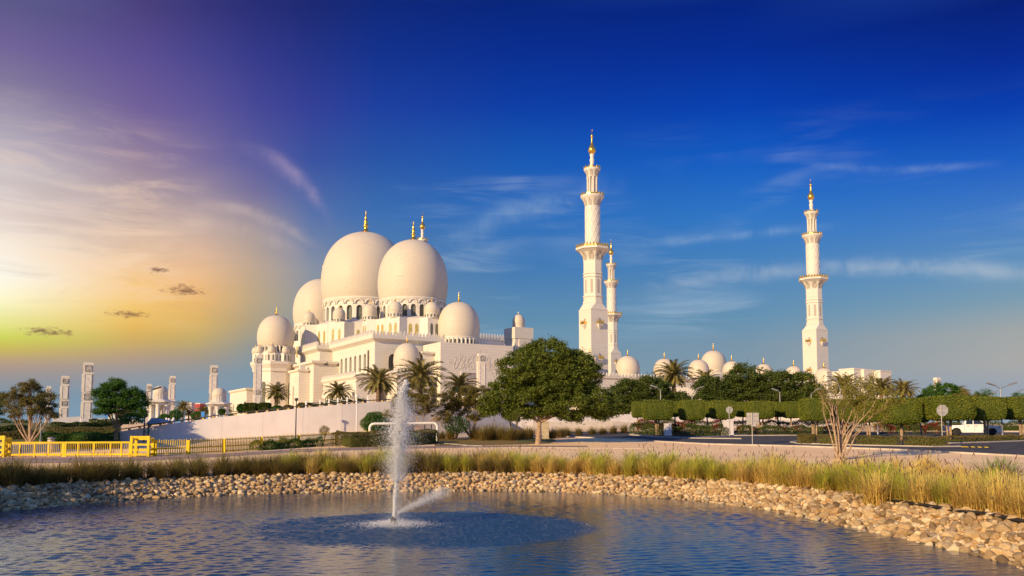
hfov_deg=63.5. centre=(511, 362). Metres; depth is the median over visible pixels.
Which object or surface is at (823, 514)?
stone
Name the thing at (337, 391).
date palm
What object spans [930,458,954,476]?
grass tussock
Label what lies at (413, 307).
window
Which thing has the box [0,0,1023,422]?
sky
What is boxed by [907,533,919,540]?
stone
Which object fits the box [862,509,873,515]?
stone
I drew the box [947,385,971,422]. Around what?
date palm
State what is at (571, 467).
grass tussock
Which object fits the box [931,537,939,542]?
stone
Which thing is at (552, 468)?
grass tussock
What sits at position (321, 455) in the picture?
grass tussock
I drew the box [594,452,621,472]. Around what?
grass tussock
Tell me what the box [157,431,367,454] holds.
picket fence
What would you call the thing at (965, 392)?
distant tree
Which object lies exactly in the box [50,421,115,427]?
garden hedge
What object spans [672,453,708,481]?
grass tussock
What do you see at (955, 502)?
grass tussock
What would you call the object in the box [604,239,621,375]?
minaret
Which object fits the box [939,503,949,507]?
stone
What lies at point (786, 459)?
grass tussock
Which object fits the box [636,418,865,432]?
flower bed
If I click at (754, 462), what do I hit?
grass tussock
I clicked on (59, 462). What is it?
grass tussock
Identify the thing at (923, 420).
clipped tree
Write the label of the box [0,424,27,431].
garden hedge
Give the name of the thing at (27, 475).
grass tussock
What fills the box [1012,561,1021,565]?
stone
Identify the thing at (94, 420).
garden hedge
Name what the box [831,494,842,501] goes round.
stone
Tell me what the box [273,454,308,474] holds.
grass tussock
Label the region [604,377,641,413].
dark tree
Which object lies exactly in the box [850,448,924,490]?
grass tussock
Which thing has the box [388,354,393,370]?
window
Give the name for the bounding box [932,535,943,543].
stone
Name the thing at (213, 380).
carved pylon
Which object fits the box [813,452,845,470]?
grass tussock
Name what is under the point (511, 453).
grass tussock
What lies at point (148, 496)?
stone
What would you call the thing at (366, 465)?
grass tussock
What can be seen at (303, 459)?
grass tussock
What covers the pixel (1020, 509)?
grass tussock
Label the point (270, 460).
grass tussock
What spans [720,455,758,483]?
grass tussock
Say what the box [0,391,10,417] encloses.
edge tree
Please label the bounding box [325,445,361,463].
grass tussock
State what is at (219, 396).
domed kiosk
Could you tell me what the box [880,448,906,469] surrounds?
grass tussock
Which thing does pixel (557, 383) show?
broad tree
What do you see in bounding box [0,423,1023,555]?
ground
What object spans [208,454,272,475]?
grass tussock
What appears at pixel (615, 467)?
grass tussock
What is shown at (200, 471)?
grass tussock
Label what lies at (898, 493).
grass tussock
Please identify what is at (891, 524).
stone
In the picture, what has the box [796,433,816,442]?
roadside hedge
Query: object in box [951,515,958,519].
stone
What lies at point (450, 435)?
grass tussock
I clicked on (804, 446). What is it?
kerb
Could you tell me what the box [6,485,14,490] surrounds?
stone
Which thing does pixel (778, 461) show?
grass tussock
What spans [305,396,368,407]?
cable railing
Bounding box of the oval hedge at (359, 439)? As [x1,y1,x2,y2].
[330,428,438,447]
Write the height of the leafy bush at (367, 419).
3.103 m
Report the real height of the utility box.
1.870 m
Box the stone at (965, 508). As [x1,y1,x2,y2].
[961,506,971,509]
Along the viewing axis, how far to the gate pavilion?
450.49 m
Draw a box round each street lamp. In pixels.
[39,412,41,441]
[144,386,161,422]
[295,398,297,437]
[355,395,358,431]
[986,382,1017,434]
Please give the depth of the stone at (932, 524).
26.32 m
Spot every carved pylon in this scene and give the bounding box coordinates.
[44,386,51,422]
[59,376,69,416]
[80,362,93,417]
[145,384,151,422]
[168,376,175,420]
[208,365,217,418]
[253,356,261,403]
[476,353,485,410]
[933,377,940,421]
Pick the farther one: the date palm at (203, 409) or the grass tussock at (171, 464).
the date palm at (203, 409)
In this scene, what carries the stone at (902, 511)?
on the ground at (730, 451)
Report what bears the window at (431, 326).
in the mosque
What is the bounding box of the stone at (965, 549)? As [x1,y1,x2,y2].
[959,547,971,552]
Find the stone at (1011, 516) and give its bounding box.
[1006,515,1017,520]
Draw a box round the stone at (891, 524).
[887,523,896,527]
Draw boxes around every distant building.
[185,403,194,421]
[195,403,205,416]
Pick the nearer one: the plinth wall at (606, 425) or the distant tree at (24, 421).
the plinth wall at (606, 425)
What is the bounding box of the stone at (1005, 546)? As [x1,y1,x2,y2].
[998,543,1011,549]
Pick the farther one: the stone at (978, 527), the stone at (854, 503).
the stone at (854, 503)
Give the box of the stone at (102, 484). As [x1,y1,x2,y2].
[98,482,105,487]
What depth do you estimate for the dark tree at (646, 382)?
126.56 m
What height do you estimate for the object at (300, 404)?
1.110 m
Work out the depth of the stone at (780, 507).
34.93 m
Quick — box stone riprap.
[0,469,1023,568]
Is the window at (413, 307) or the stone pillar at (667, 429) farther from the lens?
the window at (413, 307)
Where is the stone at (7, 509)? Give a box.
[1,507,11,510]
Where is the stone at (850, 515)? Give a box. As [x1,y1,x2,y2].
[846,513,853,518]
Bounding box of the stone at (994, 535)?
[990,532,1000,539]
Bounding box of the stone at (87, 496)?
[83,494,91,498]
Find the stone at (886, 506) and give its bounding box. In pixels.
[882,503,891,509]
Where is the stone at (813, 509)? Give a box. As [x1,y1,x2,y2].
[810,506,817,512]
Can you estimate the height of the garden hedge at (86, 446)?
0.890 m
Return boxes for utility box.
[722,420,733,434]
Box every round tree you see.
[89,376,154,440]
[915,382,963,424]
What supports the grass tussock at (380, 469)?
on the ground at (730, 451)
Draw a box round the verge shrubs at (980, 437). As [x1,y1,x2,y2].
[945,433,1023,441]
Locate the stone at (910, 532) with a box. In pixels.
[906,529,914,535]
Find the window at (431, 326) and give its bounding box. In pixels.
[430,323,432,334]
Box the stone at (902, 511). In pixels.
[896,509,906,513]
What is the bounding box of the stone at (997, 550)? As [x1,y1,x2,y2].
[989,547,1003,554]
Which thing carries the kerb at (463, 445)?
on the path
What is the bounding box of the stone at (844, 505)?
[839,503,847,507]
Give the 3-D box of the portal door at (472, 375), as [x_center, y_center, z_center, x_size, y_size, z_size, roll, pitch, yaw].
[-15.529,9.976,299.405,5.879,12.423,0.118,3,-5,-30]
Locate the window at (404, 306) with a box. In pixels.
[403,304,406,315]
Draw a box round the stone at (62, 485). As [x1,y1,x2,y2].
[55,483,65,487]
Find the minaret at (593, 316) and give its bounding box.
[576,130,609,375]
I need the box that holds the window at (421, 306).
[420,304,423,315]
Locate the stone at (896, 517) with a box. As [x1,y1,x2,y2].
[894,514,907,519]
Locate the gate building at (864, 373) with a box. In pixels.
[823,368,891,397]
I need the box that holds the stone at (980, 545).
[976,544,985,547]
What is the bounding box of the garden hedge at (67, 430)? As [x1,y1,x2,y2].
[44,426,121,433]
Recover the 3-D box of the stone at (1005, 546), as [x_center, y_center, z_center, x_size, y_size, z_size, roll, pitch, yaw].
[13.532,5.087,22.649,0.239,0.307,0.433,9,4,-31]
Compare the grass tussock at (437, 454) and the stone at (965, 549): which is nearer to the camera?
the stone at (965, 549)
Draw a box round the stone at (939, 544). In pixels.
[937,541,945,547]
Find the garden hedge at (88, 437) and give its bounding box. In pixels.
[37,431,119,441]
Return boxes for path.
[0,445,586,463]
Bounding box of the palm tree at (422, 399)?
[382,376,453,429]
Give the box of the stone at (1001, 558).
[995,554,1008,562]
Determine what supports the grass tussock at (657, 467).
on the ground at (730, 451)
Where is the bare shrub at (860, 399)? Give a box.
[804,370,908,459]
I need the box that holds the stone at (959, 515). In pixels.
[957,512,965,517]
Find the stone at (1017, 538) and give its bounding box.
[1014,534,1023,542]
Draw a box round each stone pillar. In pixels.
[542,421,548,438]
[664,423,671,435]
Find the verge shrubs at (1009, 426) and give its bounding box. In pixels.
[885,420,1022,430]
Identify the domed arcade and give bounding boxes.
[570,348,830,409]
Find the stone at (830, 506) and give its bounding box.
[826,504,835,507]
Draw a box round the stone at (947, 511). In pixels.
[942,507,952,514]
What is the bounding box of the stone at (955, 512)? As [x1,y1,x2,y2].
[952,508,960,514]
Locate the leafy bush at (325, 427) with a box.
[319,425,329,441]
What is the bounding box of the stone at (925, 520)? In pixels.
[921,517,931,522]
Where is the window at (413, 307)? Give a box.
[411,304,415,315]
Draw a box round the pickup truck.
[943,420,1003,435]
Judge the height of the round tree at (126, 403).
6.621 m
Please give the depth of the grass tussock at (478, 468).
50.11 m
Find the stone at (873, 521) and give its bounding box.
[868,519,877,523]
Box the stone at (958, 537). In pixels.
[953,535,963,540]
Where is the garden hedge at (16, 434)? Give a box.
[0,430,37,439]
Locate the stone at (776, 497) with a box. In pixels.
[773,495,780,499]
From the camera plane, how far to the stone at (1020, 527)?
23.26 m
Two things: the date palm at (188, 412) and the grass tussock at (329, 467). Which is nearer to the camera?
the grass tussock at (329, 467)
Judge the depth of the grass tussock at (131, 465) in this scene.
43.62 m
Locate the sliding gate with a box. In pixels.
[5,441,129,456]
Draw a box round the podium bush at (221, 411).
[218,408,225,414]
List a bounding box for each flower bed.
[629,421,728,435]
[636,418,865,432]
[736,424,854,433]
[873,422,941,433]
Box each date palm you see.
[172,400,192,421]
[182,409,194,420]
[196,406,208,418]
[262,383,289,405]
[322,381,355,401]
[353,364,402,401]
[391,358,445,392]
[440,372,479,408]
[651,359,693,392]
[687,369,720,390]
[823,372,864,426]
[867,375,896,427]
[886,378,922,397]
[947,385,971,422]
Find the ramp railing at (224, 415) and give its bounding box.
[118,399,389,431]
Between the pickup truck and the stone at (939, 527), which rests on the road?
the pickup truck
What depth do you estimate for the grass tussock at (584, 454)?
50.14 m
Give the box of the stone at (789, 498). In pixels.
[783,496,794,502]
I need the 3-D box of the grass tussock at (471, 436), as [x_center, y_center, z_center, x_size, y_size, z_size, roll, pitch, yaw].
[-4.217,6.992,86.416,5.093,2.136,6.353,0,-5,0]
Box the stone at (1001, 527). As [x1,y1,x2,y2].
[994,523,1012,532]
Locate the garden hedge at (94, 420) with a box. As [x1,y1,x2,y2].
[89,418,131,423]
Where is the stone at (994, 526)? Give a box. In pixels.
[986,524,997,531]
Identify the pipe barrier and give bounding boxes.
[368,422,438,440]
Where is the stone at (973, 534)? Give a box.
[963,530,980,539]
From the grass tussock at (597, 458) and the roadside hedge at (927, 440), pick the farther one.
the roadside hedge at (927, 440)
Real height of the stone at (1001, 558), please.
0.322 m
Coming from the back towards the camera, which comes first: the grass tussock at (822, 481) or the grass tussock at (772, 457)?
the grass tussock at (772, 457)
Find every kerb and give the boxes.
[436,447,655,448]
[438,442,482,445]
[564,436,1023,456]
[629,431,747,437]
[688,437,740,438]
[734,434,853,435]
[790,441,960,446]
[948,440,1023,443]
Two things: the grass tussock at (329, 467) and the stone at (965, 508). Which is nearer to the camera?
the stone at (965, 508)
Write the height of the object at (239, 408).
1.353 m
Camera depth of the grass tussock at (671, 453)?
46.92 m
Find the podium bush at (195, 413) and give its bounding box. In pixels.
[191,411,201,420]
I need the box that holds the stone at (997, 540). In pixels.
[988,539,1002,545]
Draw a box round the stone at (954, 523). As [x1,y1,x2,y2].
[951,520,960,529]
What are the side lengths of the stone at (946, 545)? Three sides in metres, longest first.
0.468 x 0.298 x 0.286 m
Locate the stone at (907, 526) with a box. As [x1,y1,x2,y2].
[898,524,913,529]
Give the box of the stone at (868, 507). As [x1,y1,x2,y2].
[863,505,873,510]
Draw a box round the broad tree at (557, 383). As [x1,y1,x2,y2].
[476,334,626,443]
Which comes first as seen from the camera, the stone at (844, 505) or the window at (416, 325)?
the stone at (844, 505)
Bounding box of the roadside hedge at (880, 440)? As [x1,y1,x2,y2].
[855,435,901,444]
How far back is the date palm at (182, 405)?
189.31 m
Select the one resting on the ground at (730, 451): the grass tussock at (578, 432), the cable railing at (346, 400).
the grass tussock at (578, 432)
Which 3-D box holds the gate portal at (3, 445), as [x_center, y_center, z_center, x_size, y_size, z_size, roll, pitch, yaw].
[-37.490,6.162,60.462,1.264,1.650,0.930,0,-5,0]
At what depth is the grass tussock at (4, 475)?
37.33 m
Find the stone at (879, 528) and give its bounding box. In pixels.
[873,524,883,531]
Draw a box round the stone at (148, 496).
[144,494,152,498]
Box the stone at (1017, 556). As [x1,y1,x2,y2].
[1012,552,1023,560]
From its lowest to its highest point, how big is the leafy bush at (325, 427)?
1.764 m
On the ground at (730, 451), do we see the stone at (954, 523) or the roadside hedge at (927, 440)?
the stone at (954, 523)
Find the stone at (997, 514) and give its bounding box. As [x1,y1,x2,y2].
[993,512,1004,520]
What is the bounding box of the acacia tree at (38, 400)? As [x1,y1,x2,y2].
[0,378,61,441]
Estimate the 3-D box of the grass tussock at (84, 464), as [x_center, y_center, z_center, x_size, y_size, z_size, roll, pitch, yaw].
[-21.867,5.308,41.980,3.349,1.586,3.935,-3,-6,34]
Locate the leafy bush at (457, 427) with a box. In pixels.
[441,416,470,439]
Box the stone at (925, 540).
[918,537,933,543]
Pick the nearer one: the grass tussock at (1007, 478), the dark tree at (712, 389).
the grass tussock at (1007, 478)
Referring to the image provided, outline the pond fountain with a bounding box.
[307,379,590,545]
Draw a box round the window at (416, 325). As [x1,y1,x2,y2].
[415,323,417,334]
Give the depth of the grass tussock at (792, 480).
37.25 m
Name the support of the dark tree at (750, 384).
on the ground at (730, 451)
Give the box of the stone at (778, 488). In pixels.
[776,485,784,491]
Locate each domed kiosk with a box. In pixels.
[148,386,172,420]
[205,388,231,417]
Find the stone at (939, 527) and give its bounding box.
[936,525,944,530]
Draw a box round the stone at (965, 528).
[963,526,971,530]
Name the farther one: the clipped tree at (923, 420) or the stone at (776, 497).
the clipped tree at (923, 420)
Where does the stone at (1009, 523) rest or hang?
on the ground at (730, 451)
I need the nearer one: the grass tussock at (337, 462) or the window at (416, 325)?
the grass tussock at (337, 462)
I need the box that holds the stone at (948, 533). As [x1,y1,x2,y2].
[941,531,957,537]
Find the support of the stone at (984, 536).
on the ground at (730, 451)
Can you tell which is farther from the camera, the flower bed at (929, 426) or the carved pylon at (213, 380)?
the carved pylon at (213, 380)
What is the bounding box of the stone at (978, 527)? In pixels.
[971,524,981,531]
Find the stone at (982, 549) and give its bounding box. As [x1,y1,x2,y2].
[978,547,988,552]
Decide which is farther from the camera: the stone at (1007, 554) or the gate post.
the gate post
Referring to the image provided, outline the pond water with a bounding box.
[0,491,1023,575]
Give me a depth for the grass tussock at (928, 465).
38.58 m
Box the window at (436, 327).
[435,324,437,335]
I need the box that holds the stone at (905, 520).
[902,518,912,522]
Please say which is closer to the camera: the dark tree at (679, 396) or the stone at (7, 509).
the stone at (7, 509)
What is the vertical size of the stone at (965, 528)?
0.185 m
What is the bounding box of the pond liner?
[885,499,1023,521]
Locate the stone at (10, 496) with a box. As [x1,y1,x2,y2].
[6,494,17,498]
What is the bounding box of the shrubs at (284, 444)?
[250,436,323,449]
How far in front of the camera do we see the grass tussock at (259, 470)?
46.89 m
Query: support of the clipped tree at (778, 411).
on the ground at (730, 451)
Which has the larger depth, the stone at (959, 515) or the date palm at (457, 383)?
the date palm at (457, 383)
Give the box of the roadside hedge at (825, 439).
[816,434,853,443]
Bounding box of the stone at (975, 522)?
[970,520,979,525]
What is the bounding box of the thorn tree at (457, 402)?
[438,384,490,435]
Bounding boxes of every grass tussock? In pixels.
[0,448,59,487]
[0,455,39,487]
[0,459,35,485]
[17,455,73,486]
[44,453,77,481]
[47,463,77,483]
[60,449,111,483]
[65,452,103,482]
[72,452,122,482]
[88,452,137,481]
[98,451,148,469]
[111,447,152,479]
[123,456,154,479]
[136,451,172,477]
[145,454,175,480]
[157,447,200,477]
[165,452,194,478]
[174,447,219,475]
[182,452,216,477]
[203,452,233,476]
[204,445,258,475]
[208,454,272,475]
[225,447,258,474]
[239,447,280,475]
[257,447,286,473]
[259,451,297,475]
[268,449,297,465]
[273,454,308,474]
[278,443,304,468]
[286,444,327,472]
[291,443,312,462]
[298,452,326,474]
[300,439,343,461]
[303,445,339,472]
[309,450,346,473]
[322,450,344,472]
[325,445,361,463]
[333,450,362,474]
[343,445,368,472]
[349,448,381,473]
[351,450,376,462]
[361,453,383,472]
[369,440,392,461]
[370,452,392,475]
[372,448,413,473]
[374,443,406,464]
[405,444,425,473]
[411,450,456,473]
[416,443,472,469]
[416,446,434,469]
[424,443,455,467]
[434,446,462,472]
[439,430,446,438]
[441,425,462,438]
[442,450,460,469]
[445,445,473,458]
[454,446,477,470]
[457,450,476,472]
[461,448,494,471]
[462,442,492,467]
[466,420,480,439]
[468,423,491,440]
[470,456,501,472]
[480,418,505,439]
[480,440,504,468]
[486,448,517,473]
[491,420,507,439]
[492,446,524,469]
[494,447,525,467]
[496,423,524,440]
[498,445,533,472]
[513,425,532,438]
[515,449,538,470]
[521,443,543,461]
[521,448,550,472]
[522,421,536,437]
[535,449,565,473]
[538,446,561,471]
[541,423,565,438]
[544,451,570,472]
[550,426,570,437]
[558,452,584,473]
[560,425,577,435]
[563,449,590,471]
[568,443,597,462]
[572,426,588,434]
[574,450,607,474]
[579,449,615,475]
[583,448,613,472]
[585,426,596,434]
[593,447,613,459]
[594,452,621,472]
[597,427,611,433]
[600,456,633,475]
[608,425,618,433]
[617,450,645,476]
[618,443,648,473]
[619,423,632,432]
[623,451,661,476]
[630,443,665,469]
[637,445,668,460]
[640,448,673,477]
[652,447,689,473]
[659,442,683,463]
[661,454,690,477]
[666,455,698,478]
[671,447,709,467]
[672,445,720,479]
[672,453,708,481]
[690,447,722,468]
[693,452,738,481]
[707,459,734,471]
[712,456,750,480]
[719,448,763,479]
[719,450,775,483]
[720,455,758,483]
[720,456,750,475]
[722,450,752,465]
[742,451,767,480]
[746,444,805,473]
[749,448,794,485]
[756,453,813,487]
[757,446,794,462]
[761,450,810,475]
[767,455,816,488]
[773,455,834,488]
[800,454,862,484]
[800,460,844,492]
[801,454,823,471]
[803,456,867,491]
[805,454,834,470]
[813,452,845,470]
[822,452,880,494]
[826,452,851,468]
[830,458,875,485]
[835,457,920,505]
[836,447,878,467]
[837,449,884,493]
[838,457,900,487]
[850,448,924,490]
[859,452,905,470]
[861,451,892,470]
[867,459,931,497]
[867,461,955,502]
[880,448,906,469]
[881,467,922,499]
[889,453,941,482]
[895,463,976,505]
[898,448,941,477]
[901,464,931,484]
[904,446,963,477]
[910,464,946,485]
[917,461,965,480]
[921,457,984,507]
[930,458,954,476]
[931,469,996,511]
[933,453,1023,514]
[933,455,984,478]
[933,468,983,488]
[934,460,985,479]
[944,450,1023,488]
[951,465,995,488]
[959,455,1023,480]
[975,463,1010,490]
[979,471,1023,517]
[980,457,1023,491]
[989,477,1023,514]
[994,461,1023,481]
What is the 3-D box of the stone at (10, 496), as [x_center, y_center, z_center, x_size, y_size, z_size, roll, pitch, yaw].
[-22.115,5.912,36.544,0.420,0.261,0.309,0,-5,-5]
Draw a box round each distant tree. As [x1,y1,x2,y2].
[0,418,19,422]
[10,419,27,422]
[955,388,980,395]
[970,386,999,396]
[1010,392,1023,420]
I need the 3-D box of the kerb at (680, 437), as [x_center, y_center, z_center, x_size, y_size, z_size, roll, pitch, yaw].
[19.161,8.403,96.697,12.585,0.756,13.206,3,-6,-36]
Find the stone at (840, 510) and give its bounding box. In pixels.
[837,508,846,513]
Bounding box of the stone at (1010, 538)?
[1007,535,1015,541]
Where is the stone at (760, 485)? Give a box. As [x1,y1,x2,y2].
[757,483,765,488]
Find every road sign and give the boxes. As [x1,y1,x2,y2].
[726,407,732,435]
[746,413,758,443]
[937,405,947,434]
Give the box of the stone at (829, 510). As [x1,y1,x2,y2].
[824,508,835,514]
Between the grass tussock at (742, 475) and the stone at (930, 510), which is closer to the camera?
the stone at (930, 510)
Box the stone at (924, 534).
[920,532,928,538]
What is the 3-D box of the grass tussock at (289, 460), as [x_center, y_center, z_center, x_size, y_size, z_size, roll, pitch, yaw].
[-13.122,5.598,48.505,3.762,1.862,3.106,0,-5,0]
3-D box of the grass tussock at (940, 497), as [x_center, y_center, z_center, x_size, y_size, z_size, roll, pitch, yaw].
[14.976,4.227,28.146,3.199,1.541,4.173,0,-5,-2]
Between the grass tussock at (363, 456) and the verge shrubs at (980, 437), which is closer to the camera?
the grass tussock at (363, 456)
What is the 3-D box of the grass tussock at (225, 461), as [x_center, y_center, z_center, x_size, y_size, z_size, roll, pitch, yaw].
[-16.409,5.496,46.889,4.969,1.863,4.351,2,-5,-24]
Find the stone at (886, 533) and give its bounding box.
[881,529,894,535]
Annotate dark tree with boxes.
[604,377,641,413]
[624,372,675,410]
[665,390,696,401]
[690,375,745,401]
[719,362,778,417]
[757,368,803,419]
[784,370,830,400]
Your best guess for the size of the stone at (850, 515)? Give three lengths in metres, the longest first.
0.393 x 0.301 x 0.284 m
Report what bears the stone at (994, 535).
on the ground at (730, 451)
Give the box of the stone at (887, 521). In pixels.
[884,519,893,524]
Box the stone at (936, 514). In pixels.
[930,510,940,517]
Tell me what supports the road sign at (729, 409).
on the ground at (730, 451)
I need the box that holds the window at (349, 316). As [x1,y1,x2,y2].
[347,305,351,318]
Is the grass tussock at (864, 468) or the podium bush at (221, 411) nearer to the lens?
the grass tussock at (864, 468)
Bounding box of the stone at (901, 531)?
[895,528,907,535]
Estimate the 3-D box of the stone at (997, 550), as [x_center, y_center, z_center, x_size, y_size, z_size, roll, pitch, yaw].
[13.278,5.174,22.587,0.447,0.291,0.299,7,27,36]
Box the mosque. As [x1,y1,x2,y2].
[228,212,532,414]
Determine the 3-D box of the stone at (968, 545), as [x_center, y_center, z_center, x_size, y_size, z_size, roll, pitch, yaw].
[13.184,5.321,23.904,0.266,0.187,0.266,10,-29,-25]
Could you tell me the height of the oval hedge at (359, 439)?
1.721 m
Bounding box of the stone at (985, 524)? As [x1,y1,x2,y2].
[981,521,994,527]
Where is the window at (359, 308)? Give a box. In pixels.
[357,305,361,318]
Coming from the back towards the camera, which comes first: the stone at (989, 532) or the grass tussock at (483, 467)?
the grass tussock at (483, 467)
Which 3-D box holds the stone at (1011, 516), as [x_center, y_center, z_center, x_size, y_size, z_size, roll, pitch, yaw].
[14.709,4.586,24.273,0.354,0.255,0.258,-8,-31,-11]
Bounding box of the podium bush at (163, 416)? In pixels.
[157,413,170,423]
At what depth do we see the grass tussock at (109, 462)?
43.33 m
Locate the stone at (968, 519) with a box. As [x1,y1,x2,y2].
[963,515,974,524]
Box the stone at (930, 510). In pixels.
[925,509,935,512]
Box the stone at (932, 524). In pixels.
[929,521,936,528]
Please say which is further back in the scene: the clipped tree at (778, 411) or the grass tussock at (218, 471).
the clipped tree at (778, 411)
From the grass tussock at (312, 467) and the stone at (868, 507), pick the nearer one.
the stone at (868, 507)
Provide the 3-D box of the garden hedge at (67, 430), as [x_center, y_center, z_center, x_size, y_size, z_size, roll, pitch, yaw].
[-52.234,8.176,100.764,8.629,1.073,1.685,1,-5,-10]
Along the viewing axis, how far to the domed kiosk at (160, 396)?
178.71 m
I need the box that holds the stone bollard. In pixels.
[47,437,55,451]
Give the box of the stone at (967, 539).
[962,537,971,543]
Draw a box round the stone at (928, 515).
[923,512,934,518]
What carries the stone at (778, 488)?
on the ground at (730, 451)
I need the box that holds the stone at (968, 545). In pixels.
[963,543,971,547]
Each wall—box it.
[52,417,137,422]
[118,401,511,441]
[512,414,831,429]
[533,421,684,430]
[630,387,883,423]
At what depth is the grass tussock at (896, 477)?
30.98 m
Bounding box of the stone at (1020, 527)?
[1016,525,1023,530]
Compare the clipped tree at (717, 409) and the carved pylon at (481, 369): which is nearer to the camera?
the clipped tree at (717, 409)
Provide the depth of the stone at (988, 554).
22.37 m
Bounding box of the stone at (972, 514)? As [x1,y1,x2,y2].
[966,512,975,519]
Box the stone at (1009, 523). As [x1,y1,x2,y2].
[1003,521,1014,527]
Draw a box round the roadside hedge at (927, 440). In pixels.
[902,435,949,445]
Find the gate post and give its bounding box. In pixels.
[154,440,157,455]
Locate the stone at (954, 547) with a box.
[946,543,959,550]
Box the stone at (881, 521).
[877,519,885,524]
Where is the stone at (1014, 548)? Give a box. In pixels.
[1010,544,1019,552]
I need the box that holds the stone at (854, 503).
[851,500,859,507]
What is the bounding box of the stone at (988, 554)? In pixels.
[983,550,996,558]
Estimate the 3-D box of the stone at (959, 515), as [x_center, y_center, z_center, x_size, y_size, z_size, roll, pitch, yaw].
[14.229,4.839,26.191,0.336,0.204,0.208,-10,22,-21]
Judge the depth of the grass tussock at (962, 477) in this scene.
28.63 m
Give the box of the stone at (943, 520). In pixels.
[940,517,950,525]
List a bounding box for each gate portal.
[0,436,11,456]
[129,436,154,456]
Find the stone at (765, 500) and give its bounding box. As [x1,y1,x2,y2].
[761,498,769,502]
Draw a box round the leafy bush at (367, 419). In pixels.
[360,411,389,430]
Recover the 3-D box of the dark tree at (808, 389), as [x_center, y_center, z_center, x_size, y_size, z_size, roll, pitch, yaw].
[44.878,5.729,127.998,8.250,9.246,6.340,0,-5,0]
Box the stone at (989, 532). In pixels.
[985,530,994,535]
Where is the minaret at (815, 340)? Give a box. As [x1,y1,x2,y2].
[799,181,828,374]
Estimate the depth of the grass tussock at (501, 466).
48.92 m
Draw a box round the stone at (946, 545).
[942,542,953,548]
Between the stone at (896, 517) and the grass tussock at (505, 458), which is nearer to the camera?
the stone at (896, 517)
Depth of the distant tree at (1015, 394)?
129.60 m
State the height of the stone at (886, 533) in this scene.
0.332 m
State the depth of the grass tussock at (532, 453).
50.51 m
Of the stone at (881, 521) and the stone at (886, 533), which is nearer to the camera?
the stone at (886, 533)
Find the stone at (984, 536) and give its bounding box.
[979,533,989,539]
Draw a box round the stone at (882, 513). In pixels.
[879,510,885,516]
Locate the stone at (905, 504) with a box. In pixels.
[900,502,909,507]
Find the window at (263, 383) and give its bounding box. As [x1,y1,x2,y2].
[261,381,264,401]
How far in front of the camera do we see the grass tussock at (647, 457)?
46.39 m
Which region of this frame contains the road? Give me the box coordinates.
[570,431,1023,454]
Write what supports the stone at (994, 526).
on the ground at (730, 451)
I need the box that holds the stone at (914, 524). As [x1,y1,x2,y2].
[911,522,919,528]
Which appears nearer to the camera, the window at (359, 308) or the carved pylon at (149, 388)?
the carved pylon at (149, 388)
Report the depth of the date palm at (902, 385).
130.42 m
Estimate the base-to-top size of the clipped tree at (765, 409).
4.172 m
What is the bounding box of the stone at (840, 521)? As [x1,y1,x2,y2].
[833,519,845,524]
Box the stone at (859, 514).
[855,512,861,517]
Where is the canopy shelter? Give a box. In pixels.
[143,418,169,441]
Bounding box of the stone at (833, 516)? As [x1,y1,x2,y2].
[828,514,837,520]
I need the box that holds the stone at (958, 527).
[955,524,962,530]
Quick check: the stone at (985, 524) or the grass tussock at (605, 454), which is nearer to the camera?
the stone at (985, 524)
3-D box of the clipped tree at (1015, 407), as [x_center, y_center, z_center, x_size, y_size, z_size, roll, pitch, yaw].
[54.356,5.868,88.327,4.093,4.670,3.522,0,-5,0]
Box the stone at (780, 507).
[776,504,784,510]
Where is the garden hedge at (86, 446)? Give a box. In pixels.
[58,440,120,448]
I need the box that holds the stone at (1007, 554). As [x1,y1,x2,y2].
[1003,550,1012,556]
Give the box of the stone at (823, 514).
[819,512,829,517]
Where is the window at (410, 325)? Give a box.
[409,323,411,334]
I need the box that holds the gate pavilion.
[701,345,725,377]
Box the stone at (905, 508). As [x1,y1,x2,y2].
[899,506,908,511]
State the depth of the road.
83.56 m
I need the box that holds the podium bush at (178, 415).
[169,409,182,420]
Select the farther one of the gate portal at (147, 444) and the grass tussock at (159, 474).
the gate portal at (147, 444)
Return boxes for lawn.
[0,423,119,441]
[435,438,534,445]
[516,438,554,442]
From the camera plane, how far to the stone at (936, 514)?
27.01 m
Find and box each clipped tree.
[631,401,642,432]
[641,399,673,434]
[672,401,678,432]
[677,399,705,433]
[704,401,709,432]
[708,400,735,432]
[735,402,745,429]
[744,400,774,433]
[773,402,782,430]
[781,401,799,431]
[797,398,829,435]
[829,398,853,434]
[853,399,881,434]
[879,397,922,438]
[919,397,929,437]
[921,395,976,440]
[972,396,1006,437]
[1004,396,1023,437]
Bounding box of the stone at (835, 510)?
[831,507,838,513]

